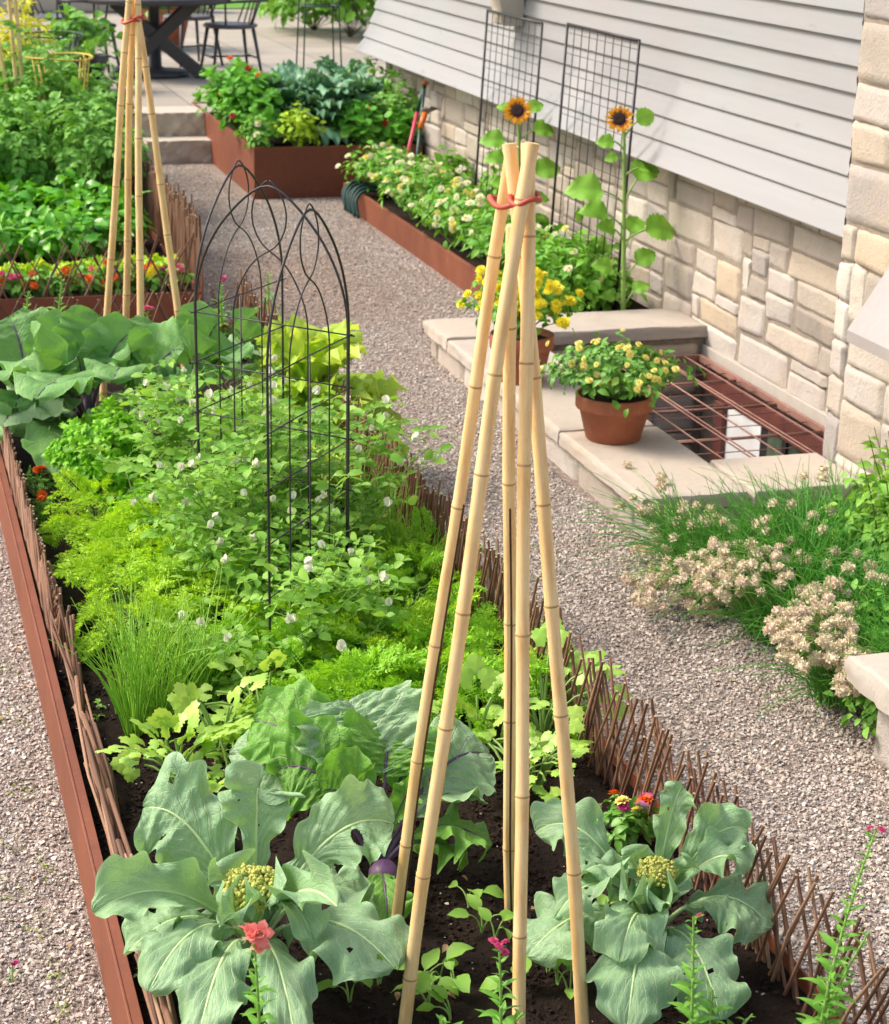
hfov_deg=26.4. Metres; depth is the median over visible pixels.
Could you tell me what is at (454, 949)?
seedling
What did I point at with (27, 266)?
young lettuce
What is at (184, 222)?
lattice fence
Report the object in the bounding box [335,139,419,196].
daisy plant
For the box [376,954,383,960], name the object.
seedling
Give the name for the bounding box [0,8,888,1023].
gravel ground
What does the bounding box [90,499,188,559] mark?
carrot plant
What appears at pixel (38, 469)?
marigold plant
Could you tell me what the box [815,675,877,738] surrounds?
mint plant
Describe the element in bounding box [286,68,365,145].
kale plant
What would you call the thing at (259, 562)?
pea vine
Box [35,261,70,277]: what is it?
young lettuce
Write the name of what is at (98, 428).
parsley plant
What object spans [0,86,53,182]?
tomato plant
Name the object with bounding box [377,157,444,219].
daisy plant
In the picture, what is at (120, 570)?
carrot plant
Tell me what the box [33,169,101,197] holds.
basil plant
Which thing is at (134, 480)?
carrot plant
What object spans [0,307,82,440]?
brussels sprout plant
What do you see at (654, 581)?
chive clump
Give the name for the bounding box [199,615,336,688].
carrot plant
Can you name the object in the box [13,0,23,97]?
bamboo cane
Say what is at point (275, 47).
patio
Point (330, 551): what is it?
pea vine
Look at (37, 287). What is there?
zinnia plant
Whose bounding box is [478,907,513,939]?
seedling
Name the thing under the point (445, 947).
fallen leaf
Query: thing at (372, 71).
planter plant
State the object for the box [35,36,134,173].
tomato plant
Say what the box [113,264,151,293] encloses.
zinnia plant
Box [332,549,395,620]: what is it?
carrot plant
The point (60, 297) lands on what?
snapdragon
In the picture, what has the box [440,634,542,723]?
carrot plant
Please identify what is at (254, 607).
carrot plant
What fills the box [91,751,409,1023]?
cauliflower plant
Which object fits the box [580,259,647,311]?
leafy plant
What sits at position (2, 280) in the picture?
zinnia plant
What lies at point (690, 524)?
chive clump
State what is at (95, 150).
tomato plant
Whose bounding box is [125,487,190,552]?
carrot plant
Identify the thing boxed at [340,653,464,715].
carrot plant
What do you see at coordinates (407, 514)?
scallion clump
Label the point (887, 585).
chive clump
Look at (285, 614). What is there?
carrot plant
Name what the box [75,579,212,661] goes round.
carrot plant
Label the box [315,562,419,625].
carrot plant
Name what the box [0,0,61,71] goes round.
bush
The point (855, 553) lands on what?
chive clump
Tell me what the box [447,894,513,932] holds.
seedling
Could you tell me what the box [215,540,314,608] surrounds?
carrot plant
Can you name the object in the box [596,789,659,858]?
zinnia plant
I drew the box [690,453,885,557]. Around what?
chive clump
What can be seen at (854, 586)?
mint plant
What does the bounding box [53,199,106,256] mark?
pepper plant
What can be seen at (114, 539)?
carrot plant
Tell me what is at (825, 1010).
snapdragon
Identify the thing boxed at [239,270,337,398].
lattice fence
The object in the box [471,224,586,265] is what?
daisy plant
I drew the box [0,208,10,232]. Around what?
pepper plant
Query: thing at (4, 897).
weed
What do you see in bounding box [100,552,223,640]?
carrot plant
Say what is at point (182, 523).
carrot plant
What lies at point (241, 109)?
planter plant
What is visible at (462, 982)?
seedling
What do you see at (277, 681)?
carrot plant
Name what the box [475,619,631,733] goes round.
celery plant
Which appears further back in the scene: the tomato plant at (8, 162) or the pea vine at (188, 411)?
the tomato plant at (8, 162)
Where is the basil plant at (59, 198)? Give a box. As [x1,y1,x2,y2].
[33,175,109,230]
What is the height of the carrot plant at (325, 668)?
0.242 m
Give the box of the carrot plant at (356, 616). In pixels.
[320,595,435,677]
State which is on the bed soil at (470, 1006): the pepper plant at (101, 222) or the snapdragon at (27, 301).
the snapdragon at (27, 301)
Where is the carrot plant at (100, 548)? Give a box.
[64,539,164,621]
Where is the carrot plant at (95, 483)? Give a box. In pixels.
[47,474,127,520]
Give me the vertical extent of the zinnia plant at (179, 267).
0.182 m
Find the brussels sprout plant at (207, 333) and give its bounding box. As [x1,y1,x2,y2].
[155,301,253,428]
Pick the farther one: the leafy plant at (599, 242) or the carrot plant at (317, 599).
the leafy plant at (599, 242)
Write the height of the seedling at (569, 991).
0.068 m
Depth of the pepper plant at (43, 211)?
10.19 m
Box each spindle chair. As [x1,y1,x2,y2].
[24,0,80,48]
[57,0,119,72]
[163,5,223,67]
[200,0,268,72]
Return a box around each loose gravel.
[0,529,105,1023]
[120,164,517,446]
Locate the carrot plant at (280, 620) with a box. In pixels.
[231,613,351,691]
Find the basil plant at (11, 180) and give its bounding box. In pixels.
[0,168,47,204]
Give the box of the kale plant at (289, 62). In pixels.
[274,59,318,72]
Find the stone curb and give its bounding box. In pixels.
[423,308,864,541]
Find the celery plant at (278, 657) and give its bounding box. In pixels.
[176,649,297,744]
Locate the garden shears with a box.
[416,89,436,156]
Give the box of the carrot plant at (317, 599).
[313,591,431,669]
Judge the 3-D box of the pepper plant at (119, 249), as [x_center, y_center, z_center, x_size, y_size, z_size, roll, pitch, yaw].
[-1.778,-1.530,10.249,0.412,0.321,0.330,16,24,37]
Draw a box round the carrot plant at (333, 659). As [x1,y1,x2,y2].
[280,617,398,698]
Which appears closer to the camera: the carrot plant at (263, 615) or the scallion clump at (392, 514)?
the carrot plant at (263, 615)
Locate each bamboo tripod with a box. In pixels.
[99,0,190,422]
[391,142,588,1023]
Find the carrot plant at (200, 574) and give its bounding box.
[163,541,224,633]
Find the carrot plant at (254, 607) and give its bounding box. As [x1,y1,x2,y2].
[193,579,261,675]
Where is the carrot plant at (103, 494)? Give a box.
[93,483,177,522]
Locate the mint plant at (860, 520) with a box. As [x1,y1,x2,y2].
[829,503,888,552]
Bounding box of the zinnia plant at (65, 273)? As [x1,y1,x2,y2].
[41,265,80,296]
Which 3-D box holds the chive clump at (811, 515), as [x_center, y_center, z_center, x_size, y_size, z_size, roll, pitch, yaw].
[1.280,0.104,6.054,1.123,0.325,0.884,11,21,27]
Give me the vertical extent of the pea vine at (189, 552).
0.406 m
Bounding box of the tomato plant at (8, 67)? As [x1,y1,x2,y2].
[0,42,36,132]
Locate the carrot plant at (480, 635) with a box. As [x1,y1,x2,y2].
[448,625,575,691]
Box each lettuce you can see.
[1,261,22,277]
[19,257,53,288]
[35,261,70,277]
[57,258,90,282]
[82,254,104,272]
[114,254,123,267]
[120,254,164,271]
[144,253,182,275]
[204,313,408,436]
[219,381,327,447]
[285,375,409,460]
[287,441,364,500]
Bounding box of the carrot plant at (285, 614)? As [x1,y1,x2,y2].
[246,608,382,673]
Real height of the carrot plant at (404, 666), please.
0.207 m
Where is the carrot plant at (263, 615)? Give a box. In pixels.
[243,596,327,686]
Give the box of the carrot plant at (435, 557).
[382,549,457,630]
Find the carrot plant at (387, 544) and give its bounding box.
[361,530,456,619]
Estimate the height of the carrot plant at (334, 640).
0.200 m
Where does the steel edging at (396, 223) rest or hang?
on the gravel ground at (52, 776)
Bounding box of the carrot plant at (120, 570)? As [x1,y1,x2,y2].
[75,563,198,660]
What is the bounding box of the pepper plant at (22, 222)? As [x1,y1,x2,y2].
[0,204,47,262]
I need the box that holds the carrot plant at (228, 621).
[195,580,326,662]
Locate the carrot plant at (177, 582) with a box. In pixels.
[123,551,241,620]
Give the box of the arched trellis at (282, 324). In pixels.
[189,160,354,671]
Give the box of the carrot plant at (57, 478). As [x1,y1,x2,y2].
[41,467,133,543]
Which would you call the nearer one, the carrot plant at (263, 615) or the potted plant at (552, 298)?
the carrot plant at (263, 615)
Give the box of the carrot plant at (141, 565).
[114,538,215,599]
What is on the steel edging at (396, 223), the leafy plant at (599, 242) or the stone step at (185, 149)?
the leafy plant at (599, 242)
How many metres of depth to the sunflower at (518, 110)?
10.38 m
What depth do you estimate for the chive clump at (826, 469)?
6.42 m
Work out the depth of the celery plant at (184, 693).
4.48 m
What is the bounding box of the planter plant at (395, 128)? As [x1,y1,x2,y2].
[375,105,422,147]
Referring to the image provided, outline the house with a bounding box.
[356,0,888,515]
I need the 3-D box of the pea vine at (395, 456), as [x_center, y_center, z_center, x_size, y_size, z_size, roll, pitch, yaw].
[-0.315,-0.089,5.672,0.712,0.582,0.377,9,20,21]
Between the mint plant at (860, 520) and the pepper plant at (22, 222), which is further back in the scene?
the pepper plant at (22, 222)
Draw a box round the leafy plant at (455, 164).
[427,144,474,182]
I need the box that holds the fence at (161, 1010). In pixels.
[26,534,178,1023]
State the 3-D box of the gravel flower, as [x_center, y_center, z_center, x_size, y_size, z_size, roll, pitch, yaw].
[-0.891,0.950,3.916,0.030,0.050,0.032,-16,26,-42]
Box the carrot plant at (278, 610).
[235,576,342,620]
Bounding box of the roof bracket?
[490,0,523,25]
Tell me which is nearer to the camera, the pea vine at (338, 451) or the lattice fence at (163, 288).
the pea vine at (338, 451)
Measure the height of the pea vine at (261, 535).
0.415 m
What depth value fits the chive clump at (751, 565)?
5.83 m
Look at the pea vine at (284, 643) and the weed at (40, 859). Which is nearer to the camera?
the weed at (40, 859)
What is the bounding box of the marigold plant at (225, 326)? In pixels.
[220,322,231,337]
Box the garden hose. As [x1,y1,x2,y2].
[341,180,389,218]
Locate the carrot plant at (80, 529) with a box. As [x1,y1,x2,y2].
[68,506,164,565]
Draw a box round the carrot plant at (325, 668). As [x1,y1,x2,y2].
[313,639,415,699]
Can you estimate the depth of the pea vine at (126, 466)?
5.50 m
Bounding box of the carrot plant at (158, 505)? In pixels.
[132,472,204,527]
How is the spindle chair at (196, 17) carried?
on the patio
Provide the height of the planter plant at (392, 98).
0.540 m
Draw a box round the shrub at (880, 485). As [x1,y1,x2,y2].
[818,427,888,586]
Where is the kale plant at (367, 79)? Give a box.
[314,66,388,140]
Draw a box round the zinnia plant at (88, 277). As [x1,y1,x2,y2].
[68,261,100,295]
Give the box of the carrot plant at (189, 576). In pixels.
[108,555,227,648]
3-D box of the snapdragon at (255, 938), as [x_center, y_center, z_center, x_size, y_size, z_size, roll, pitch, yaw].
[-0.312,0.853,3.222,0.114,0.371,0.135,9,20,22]
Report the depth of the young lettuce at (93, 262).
9.53 m
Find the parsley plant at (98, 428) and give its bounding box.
[41,394,171,512]
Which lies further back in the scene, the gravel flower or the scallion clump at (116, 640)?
the scallion clump at (116, 640)
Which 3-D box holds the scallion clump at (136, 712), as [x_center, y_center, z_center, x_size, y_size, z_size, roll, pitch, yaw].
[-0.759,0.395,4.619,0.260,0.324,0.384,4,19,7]
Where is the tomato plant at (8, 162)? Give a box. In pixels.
[0,130,17,177]
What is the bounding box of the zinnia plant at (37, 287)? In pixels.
[17,267,57,297]
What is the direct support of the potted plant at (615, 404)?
on the stone curb
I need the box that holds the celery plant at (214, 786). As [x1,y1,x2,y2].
[170,725,240,792]
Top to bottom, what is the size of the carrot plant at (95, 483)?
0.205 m
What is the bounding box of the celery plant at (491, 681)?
[431,653,550,757]
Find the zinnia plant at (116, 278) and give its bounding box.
[90,257,122,294]
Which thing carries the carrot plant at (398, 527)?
on the bed soil at (470, 1006)
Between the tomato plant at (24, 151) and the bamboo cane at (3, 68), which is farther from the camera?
the bamboo cane at (3, 68)
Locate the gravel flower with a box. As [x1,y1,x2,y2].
[5,960,22,982]
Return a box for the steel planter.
[191,102,422,198]
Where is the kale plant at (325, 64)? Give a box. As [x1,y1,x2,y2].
[313,54,373,76]
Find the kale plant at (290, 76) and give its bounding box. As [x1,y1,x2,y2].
[248,64,319,142]
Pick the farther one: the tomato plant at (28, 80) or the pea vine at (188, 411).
the tomato plant at (28, 80)
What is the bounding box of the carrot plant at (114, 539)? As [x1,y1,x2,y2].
[100,521,196,598]
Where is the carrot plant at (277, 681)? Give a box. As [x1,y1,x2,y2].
[218,670,327,761]
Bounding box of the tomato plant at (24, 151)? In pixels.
[0,85,86,187]
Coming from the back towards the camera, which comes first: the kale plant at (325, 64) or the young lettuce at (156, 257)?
the kale plant at (325, 64)
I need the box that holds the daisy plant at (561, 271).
[501,238,619,312]
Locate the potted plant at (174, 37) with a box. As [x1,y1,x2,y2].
[141,6,203,50]
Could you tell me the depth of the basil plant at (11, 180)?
10.76 m
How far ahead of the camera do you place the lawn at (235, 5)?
25.94 m
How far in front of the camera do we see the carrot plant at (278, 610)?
5.18 m
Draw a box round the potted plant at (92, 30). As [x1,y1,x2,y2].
[40,3,122,83]
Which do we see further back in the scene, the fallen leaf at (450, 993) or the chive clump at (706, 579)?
the chive clump at (706, 579)
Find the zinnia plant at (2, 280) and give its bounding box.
[0,276,9,291]
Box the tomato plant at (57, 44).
[22,33,112,165]
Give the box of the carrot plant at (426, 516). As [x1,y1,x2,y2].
[372,506,496,589]
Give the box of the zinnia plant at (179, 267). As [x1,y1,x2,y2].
[155,263,193,290]
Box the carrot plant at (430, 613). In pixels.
[393,589,481,667]
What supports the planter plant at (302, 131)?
on the steel planter
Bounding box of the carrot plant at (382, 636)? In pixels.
[299,631,424,695]
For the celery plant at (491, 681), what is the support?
on the bed soil at (470, 1006)
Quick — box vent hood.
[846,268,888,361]
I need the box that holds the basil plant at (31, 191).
[11,178,68,213]
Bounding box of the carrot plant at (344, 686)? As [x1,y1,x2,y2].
[320,673,437,782]
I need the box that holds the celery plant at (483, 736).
[472,724,558,789]
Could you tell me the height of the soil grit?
0.011 m
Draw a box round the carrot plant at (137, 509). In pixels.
[114,498,195,553]
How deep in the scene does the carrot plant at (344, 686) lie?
4.54 m
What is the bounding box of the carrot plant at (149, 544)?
[130,526,187,580]
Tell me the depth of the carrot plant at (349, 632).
4.84 m
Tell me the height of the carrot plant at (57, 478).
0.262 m
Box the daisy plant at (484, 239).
[448,206,549,270]
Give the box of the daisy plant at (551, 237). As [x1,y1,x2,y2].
[501,225,613,275]
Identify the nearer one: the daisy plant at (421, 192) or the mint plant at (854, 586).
the mint plant at (854, 586)
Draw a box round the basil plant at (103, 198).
[76,179,152,233]
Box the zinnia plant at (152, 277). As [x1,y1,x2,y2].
[144,261,169,292]
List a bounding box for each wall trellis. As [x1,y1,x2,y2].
[474,9,543,218]
[550,22,640,310]
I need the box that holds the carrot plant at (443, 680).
[435,656,552,727]
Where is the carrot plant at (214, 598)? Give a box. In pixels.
[87,579,239,670]
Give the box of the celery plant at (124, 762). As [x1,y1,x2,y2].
[95,699,238,783]
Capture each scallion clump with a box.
[49,582,226,717]
[65,600,192,736]
[70,576,187,696]
[78,588,217,732]
[93,595,210,735]
[114,561,257,708]
[122,565,251,724]
[337,456,404,525]
[344,470,406,524]
[350,487,422,562]
[352,503,430,576]
[362,503,446,595]
[366,469,443,547]
[373,473,431,566]
[400,511,480,598]
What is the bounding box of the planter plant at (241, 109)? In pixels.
[210,68,305,142]
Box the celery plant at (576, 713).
[495,704,594,801]
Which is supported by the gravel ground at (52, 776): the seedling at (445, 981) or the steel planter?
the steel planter
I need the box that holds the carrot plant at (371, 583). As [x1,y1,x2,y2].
[333,555,393,596]
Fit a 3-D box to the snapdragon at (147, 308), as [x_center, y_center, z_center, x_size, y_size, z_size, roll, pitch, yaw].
[-1.225,-0.679,7.735,0.199,0.334,0.195,10,20,23]
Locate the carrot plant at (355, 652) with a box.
[312,647,434,721]
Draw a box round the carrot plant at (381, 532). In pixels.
[295,508,397,565]
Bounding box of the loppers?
[406,80,428,153]
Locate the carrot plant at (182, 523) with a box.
[144,522,186,553]
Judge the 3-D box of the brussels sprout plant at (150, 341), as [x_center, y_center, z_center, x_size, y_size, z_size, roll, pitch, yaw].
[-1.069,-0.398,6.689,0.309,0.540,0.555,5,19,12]
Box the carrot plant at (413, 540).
[343,523,432,556]
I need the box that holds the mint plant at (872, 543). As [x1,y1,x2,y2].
[825,523,887,583]
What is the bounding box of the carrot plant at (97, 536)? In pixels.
[52,519,172,589]
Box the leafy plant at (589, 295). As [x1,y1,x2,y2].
[561,269,620,312]
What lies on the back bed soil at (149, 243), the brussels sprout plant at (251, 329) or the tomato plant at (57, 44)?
the tomato plant at (57, 44)
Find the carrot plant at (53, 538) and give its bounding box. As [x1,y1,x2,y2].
[38,507,149,569]
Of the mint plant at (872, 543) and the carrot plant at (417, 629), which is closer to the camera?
the carrot plant at (417, 629)
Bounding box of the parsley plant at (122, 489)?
[105,477,176,527]
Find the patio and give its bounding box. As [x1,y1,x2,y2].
[0,9,385,111]
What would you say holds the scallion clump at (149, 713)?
on the bed soil at (470, 1006)
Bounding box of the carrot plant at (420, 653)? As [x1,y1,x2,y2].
[285,638,444,713]
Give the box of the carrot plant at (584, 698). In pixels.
[458,642,594,740]
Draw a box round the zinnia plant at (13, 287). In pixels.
[0,263,38,298]
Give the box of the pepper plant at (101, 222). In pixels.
[66,211,133,260]
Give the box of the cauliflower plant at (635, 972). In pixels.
[526,781,772,1023]
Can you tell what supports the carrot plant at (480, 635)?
on the bed soil at (470, 1006)
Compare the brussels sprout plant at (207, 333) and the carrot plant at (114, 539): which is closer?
the carrot plant at (114, 539)
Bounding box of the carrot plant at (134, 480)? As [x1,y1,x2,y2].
[130,477,180,533]
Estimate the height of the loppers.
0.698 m
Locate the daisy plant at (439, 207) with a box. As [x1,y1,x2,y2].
[408,181,491,246]
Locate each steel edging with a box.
[0,159,201,322]
[0,329,848,1023]
[343,182,648,311]
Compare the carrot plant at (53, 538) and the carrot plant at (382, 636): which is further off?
the carrot plant at (53, 538)
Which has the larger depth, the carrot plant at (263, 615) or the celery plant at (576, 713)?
the carrot plant at (263, 615)
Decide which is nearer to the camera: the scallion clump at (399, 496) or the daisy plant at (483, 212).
the scallion clump at (399, 496)
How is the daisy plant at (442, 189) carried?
on the steel edging at (396, 223)
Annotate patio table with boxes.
[87,0,230,79]
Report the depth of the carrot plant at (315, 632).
5.06 m
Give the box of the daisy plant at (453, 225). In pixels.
[427,190,493,256]
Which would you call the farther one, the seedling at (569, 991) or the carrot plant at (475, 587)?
the carrot plant at (475, 587)
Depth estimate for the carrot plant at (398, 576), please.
5.20 m
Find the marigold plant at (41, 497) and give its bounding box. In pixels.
[29,489,60,524]
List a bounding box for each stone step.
[124,106,204,136]
[142,135,211,163]
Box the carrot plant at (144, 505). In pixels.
[64,501,168,559]
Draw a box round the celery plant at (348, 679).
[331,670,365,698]
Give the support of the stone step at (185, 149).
on the gravel ground at (52, 776)
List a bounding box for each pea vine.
[49,406,327,551]
[95,355,305,487]
[99,359,260,503]
[106,364,296,481]
[120,374,286,537]
[129,398,311,580]
[143,483,257,612]
[152,569,252,671]
[152,594,272,708]
[155,414,374,561]
[161,370,315,493]
[161,494,326,618]
[169,474,340,570]
[173,395,367,542]
[178,497,333,620]
[179,479,316,586]
[186,374,327,526]
[207,403,457,557]
[212,547,376,677]
[220,480,380,589]
[223,474,369,564]
[225,394,449,548]
[239,601,392,689]
[254,373,366,528]
[257,506,386,636]
[296,534,428,651]
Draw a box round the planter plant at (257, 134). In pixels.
[234,114,280,149]
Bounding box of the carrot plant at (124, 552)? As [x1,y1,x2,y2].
[102,528,210,594]
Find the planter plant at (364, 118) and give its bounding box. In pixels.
[329,97,384,144]
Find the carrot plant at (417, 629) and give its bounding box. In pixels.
[391,604,496,695]
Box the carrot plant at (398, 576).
[337,554,457,641]
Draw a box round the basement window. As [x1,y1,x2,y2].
[700,368,823,460]
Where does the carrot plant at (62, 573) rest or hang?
on the bed soil at (470, 1006)
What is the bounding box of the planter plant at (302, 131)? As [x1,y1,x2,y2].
[270,103,326,146]
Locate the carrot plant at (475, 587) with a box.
[348,578,500,651]
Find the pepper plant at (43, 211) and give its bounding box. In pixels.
[7,201,49,258]
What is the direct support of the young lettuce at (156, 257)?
on the back bed soil at (149, 243)
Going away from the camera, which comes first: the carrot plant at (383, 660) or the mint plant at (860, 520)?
the carrot plant at (383, 660)
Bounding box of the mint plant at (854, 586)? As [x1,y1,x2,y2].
[813,578,888,651]
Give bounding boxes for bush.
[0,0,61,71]
[255,0,374,30]
[267,0,374,36]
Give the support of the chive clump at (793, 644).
on the gravel ground at (52, 776)
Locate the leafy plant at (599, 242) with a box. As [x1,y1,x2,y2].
[560,207,619,264]
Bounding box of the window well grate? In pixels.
[575,354,824,458]
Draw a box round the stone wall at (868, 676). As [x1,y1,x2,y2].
[844,652,888,769]
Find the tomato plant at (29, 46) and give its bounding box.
[2,28,77,82]
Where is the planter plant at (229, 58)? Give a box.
[195,55,236,121]
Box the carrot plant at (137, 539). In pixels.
[79,526,166,616]
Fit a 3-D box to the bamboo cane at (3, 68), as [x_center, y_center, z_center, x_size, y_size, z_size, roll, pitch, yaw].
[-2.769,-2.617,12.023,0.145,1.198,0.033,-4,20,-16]
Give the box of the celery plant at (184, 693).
[144,673,268,763]
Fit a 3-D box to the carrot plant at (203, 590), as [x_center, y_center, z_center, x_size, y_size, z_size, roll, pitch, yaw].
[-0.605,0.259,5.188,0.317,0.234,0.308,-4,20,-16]
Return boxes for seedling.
[93,713,104,721]
[94,699,105,708]
[317,978,372,1002]
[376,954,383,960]
[377,960,405,984]
[391,975,457,1002]
[415,942,473,994]
[416,985,451,1020]
[421,948,458,995]
[442,957,470,992]
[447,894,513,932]
[448,880,503,907]
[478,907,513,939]
[479,956,531,993]
[553,958,573,999]
[554,958,572,984]
[597,894,617,904]
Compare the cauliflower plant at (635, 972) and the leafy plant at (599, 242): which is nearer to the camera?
the cauliflower plant at (635, 972)
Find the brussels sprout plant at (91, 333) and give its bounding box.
[7,305,143,473]
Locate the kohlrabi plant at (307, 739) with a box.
[229,676,495,919]
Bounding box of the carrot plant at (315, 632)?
[246,585,352,675]
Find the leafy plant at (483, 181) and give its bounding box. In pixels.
[474,165,501,202]
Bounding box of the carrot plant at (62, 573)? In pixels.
[53,554,178,624]
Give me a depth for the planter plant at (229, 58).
14.62 m
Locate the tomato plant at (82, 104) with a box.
[37,75,125,189]
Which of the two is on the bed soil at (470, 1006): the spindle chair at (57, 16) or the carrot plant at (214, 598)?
the carrot plant at (214, 598)
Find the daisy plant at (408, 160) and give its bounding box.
[373,153,451,200]
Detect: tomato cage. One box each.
[14,31,83,74]
[24,52,92,165]
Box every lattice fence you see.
[0,232,195,298]
[0,282,238,333]
[0,426,65,663]
[121,144,203,301]
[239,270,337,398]
[340,379,503,655]
[529,576,888,1023]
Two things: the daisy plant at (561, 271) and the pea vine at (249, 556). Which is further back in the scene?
the daisy plant at (561, 271)
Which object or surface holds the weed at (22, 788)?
on the gravel ground at (52, 776)
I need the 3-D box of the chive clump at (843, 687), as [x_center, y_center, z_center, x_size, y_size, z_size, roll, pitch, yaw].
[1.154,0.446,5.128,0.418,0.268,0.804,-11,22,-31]
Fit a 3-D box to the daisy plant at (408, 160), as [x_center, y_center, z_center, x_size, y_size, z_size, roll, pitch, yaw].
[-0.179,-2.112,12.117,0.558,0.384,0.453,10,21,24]
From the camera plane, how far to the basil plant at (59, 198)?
10.44 m
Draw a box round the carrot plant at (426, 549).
[384,541,487,620]
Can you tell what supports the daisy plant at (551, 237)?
on the steel edging at (396, 223)
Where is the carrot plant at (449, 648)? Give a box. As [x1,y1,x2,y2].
[362,626,480,705]
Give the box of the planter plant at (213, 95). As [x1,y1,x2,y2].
[190,56,268,130]
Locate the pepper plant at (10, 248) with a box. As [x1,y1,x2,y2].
[0,211,38,265]
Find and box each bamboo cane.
[0,41,11,129]
[7,0,17,86]
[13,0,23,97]
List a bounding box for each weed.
[0,704,26,727]
[0,819,23,854]
[2,875,30,899]
[5,775,39,799]
[9,907,61,939]
[35,851,54,881]
[45,953,66,991]
[55,984,79,1023]
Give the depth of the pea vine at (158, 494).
5.29 m
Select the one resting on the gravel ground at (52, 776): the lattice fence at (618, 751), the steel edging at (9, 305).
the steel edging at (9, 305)
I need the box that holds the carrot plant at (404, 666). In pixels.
[359,646,474,725]
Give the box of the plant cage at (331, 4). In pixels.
[296,0,341,67]
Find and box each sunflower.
[479,96,560,232]
[563,105,673,309]
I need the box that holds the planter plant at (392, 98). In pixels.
[367,69,420,128]
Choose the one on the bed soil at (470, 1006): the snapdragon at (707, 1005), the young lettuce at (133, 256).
the snapdragon at (707, 1005)
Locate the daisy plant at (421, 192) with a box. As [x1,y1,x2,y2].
[385,160,480,227]
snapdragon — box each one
[1,290,31,370]
[46,278,67,310]
[144,305,154,318]
[211,275,234,335]
[239,919,276,1023]
[259,271,279,321]
[436,1014,462,1023]
[475,937,524,1023]
[667,913,718,1023]
[688,988,754,1023]
[795,825,886,1023]
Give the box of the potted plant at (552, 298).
[456,265,589,384]
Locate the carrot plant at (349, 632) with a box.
[322,620,445,692]
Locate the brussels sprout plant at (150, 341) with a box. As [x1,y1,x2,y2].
[83,315,191,423]
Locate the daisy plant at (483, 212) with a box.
[453,199,556,250]
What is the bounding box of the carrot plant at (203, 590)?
[172,553,276,651]
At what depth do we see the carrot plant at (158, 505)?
5.95 m
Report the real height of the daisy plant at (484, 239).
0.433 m
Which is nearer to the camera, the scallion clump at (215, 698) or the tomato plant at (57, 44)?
the scallion clump at (215, 698)
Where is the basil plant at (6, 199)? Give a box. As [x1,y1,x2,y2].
[0,182,35,223]
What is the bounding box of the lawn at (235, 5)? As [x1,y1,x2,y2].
[207,0,375,7]
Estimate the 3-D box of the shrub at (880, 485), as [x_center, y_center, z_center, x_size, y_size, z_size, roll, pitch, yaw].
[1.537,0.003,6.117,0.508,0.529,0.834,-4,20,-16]
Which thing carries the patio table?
on the patio
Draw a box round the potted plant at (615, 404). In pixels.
[539,328,705,444]
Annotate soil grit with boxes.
[60,646,764,1021]
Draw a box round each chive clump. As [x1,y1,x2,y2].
[532,492,823,641]
[534,460,799,574]
[596,477,859,617]
[607,496,862,632]
[618,458,887,572]
[627,479,888,603]
[642,552,868,654]
[670,486,888,600]
[687,549,888,640]
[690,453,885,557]
[700,443,884,556]
[701,568,888,689]
[710,601,888,720]
[731,578,888,701]
[736,582,888,672]
[740,537,888,629]
[763,605,888,728]
[786,531,888,609]
[822,593,888,666]
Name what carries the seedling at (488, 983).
on the bed soil at (470, 1006)
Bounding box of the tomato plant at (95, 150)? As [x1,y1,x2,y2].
[47,91,152,193]
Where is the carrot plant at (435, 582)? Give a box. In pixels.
[408,568,502,648]
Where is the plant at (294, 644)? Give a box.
[242,637,381,723]
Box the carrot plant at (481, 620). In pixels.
[437,612,571,706]
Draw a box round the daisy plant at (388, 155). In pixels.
[352,143,429,203]
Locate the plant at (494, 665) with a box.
[360,652,503,737]
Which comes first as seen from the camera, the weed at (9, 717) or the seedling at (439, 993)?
the seedling at (439, 993)
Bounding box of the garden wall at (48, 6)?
[0,0,206,12]
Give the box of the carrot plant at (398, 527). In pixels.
[354,518,444,564]
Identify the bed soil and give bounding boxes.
[0,163,193,298]
[0,336,812,1023]
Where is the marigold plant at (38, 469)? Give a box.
[25,465,58,496]
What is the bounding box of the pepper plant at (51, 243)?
[18,210,97,264]
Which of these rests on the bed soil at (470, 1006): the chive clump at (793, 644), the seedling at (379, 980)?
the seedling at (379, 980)
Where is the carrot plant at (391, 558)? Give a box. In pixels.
[318,540,418,604]
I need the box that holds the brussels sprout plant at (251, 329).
[223,307,265,384]
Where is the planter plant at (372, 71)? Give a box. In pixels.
[348,55,393,94]
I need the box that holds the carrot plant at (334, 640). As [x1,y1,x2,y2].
[276,616,387,662]
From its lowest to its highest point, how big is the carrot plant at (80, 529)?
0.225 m
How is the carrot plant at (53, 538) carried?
on the bed soil at (470, 1006)
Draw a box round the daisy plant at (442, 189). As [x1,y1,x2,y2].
[411,172,496,228]
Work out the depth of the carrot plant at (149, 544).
5.55 m
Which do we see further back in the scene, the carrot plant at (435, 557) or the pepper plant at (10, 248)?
the pepper plant at (10, 248)
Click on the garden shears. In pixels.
(424, 111)
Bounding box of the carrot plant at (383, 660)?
[301,642,417,696]
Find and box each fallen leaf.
[394,992,400,1000]
[442,944,448,952]
[448,991,455,998]
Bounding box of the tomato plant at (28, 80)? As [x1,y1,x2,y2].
[0,20,83,172]
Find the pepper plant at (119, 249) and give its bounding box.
[89,197,155,260]
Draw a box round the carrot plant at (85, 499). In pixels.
[60,492,152,544]
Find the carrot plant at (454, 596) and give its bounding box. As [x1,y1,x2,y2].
[404,591,503,680]

